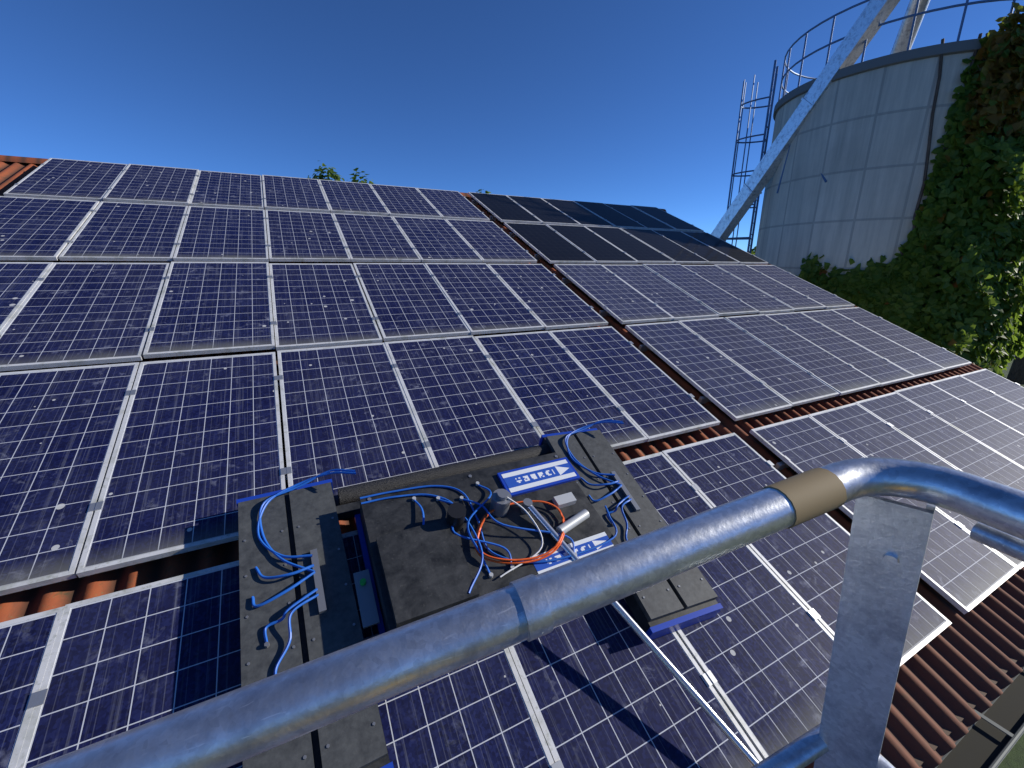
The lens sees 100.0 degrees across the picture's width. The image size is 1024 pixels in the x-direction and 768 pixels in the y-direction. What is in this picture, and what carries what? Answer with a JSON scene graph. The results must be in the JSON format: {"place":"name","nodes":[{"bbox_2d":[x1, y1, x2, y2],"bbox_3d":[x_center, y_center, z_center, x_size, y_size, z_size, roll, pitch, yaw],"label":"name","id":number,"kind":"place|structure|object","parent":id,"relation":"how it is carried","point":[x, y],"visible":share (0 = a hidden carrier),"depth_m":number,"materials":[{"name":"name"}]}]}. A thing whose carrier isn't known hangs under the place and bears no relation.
{"place":"outdoors","nodes":[
{"label":"outdoors","id":0,"kind":"place"},
{"bbox_2d":[349,168,373,183],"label":"tree","id":1,"kind":"object","parent":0,"point":[360,177],"visible":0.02,"depth_m":56.21,"materials":[{"name":"green plant"}]},
{"bbox_2d":[337,444,549,504],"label":"robot brushes","id":2,"kind":"object","parent":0,"point":[349,494],"visible":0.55,"depth_m":3.06,"materials":[{"name":"black plastic"}]},
{"bbox_2d":[236,428,722,767],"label":"robot chassis","id":3,"kind":"object","parent":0,"point":[676,624],"visible":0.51,"depth_m":2.61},
{"bbox_2d":[238,430,717,767],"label":"robot tracks","id":4,"kind":"object","parent":3,"relation":"attached to","point":[356,740],"visible":0.71,"depth_m":2.31},
{"bbox_2d":[284,434,717,767],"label":"robot body","id":5,"kind":"object","parent":3,"relation":"on","point":[429,567],"visible":0.36,"depth_m":2.47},
{"bbox_2d":[251,420,631,674],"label":"cables","id":6,"kind":"object","parent":5,"relation":"attached to","point":[478,549],"visible":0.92,"depth_m":2.52,"materials":[{"name":"blue plastic"}]},
{"bbox_2d":[243,453,758,766],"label":"robot fittings","id":7,"kind":"object","parent":5,"relation":"attached to","point":[499,505],"visible":0.78,"depth_m":2.33,"materials":[{"name":"silver metal"}]},
{"bbox_2d":[501,459,613,573],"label":"label stickers","id":8,"kind":"object","parent":5,"relation":"attached to","point":[518,480],"visible":0.8,"depth_m":2.87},
{"bbox_2d":[0,0,1023,251],"label":"sky","id":9,"kind":"structure","parent":0,"point":[619,102],"materials":[{"name":"blue"}]},
{"bbox_2d":[30,457,1023,767],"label":"metal railing","id":10,"kind":"object","parent":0,"point":[886,551],"visible":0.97,"depth_m":0.46,"materials":[{"name":"silver metal"}]},
{"bbox_2d":[725,0,1015,253],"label":"ladder and railing","id":11,"kind":"object","parent":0,"point":[768,115],"visible":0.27,"depth_m":16.17,"materials":[{"name":"silver metal"}]},
{"bbox_2d":[755,52,1013,334],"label":"silo wall","id":12,"kind":"structure","parent":0,"point":[860,142],"depth_m":12.77,"materials":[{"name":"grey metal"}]},
{"bbox_2d":[773,38,1016,120],"bbox_3d":[12.842,-10.054,14.142,7.172,1.244,7.172,-8,17,-26],"label":"silo rim","id":13,"kind":"object","parent":12,"relation":"attached to","point":[962,46],"visible":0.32,"depth_m":11.72,"materials":[{"name":"grey metal"}]},
{"bbox_2d":[795,2,1023,378],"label":"ivy","id":14,"kind":"object","parent":12,"relation":"attached to","point":[979,267],"depth_m":11.78,"materials":[{"name":"green plant"}]},
{"bbox_2d":[935,667,1023,767],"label":"gutter","id":15,"kind":"object","parent":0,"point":[990,738],"visible":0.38,"depth_m":2.60,"materials":[{"name":"grey metal"}]},
{"bbox_2d":[997,355,1023,767],"bbox_3d":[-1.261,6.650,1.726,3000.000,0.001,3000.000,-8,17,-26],"label":"ground","id":16,"kind":"structure","parent":0,"point":[1014,758],"depth_m":6.26,"materials":[{"name":"green plant"}]},
{"bbox_2d":[711,0,929,240],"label":"silo conveyor","id":17,"kind":"object","parent":16,"relation":"on","point":[874,14],"visible":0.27,"depth_m":13.20,"materials":[{"name":"metal"}]},
{"bbox_2d":[1007,311,1023,384],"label":"tree","id":18,"kind":"object","parent":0,"point":[1016,373],"depth_m":25.78,"materials":[{"name":"green plant"}]},
{"bbox_3d":[1.032,4.874,-3.689,2.221,5.551,8.439,-8,17,-26],"label":"lift","id":19,"kind":"object","parent":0,"visible":0},
{"bbox_2d":[762,468,846,528],"bbox_3d":[0.364,0.143,0.540,0.091,0.063,0.053,-6,17,-20],"label":"rail tape","id":20,"kind":"object","parent":19,"relation":"attached to","point":[810,494],"visible":0.82,"depth_m":0.52,"materials":[{"name":"brown"}]},
{"bbox_3d":[-2.571,-0.255,10.842,15.710,8.385,19.501,-8,17,-26],"label":"barn","id":21,"kind":"object","parent":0,"visible":0},
{"bbox_2d":[0,161,1023,767],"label":"roof slope","id":22,"kind":"structure","parent":21,"relation":"on","point":[952,669],"depth_m":2.98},
{"bbox_2d":[0,158,1023,767],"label":"solar panel frames","id":23,"kind":"structure","parent":22,"relation":"on","point":[50,656],"depth_m":4.24,"materials":[{"name":"silver metal"}]},
{"bbox_2d":[0,159,1023,767],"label":"solar panels","id":24,"kind":"object","parent":23,"relation":"in","point":[198,455],"visible":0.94,"depth_m":3.72,"materials":[{"name":"blue glass"}]},
{"bbox_2d":[262,184,789,487],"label":"solar mount rails","id":25,"kind":"object","parent":22,"relation":"attached to","point":[781,465],"visible":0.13,"depth_m":5.67,"materials":[{"name":"silver metal"}]},
{"bbox_2d":[914,648,1023,766],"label":"roof tile ends","id":26,"kind":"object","parent":21,"relation":"attached to","point":[934,747],"depth_m":2.65,"materials":[{"name":"brown ceramic"}]},
{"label":"roof slope","id":27,"kind":"object","parent":21,"relation":"attached to","visible":0},
{"bbox_2d":[0,155,665,210],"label":"ridge cap","id":28,"kind":"object","parent":27,"relation":"on","point":[22,159],"visible":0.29,"depth_m":6.93,"materials":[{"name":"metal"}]},
{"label":"tree trunk","id":29,"kind":"object","parent":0,"visible":0},
{"bbox_2d":[308,163,344,181],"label":"tree","id":30,"kind":"object","parent":29,"relation":"attached to","point":[332,174],"visible":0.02,"depth_m":52.71,"materials":[{"name":"green plant"}]}
]}

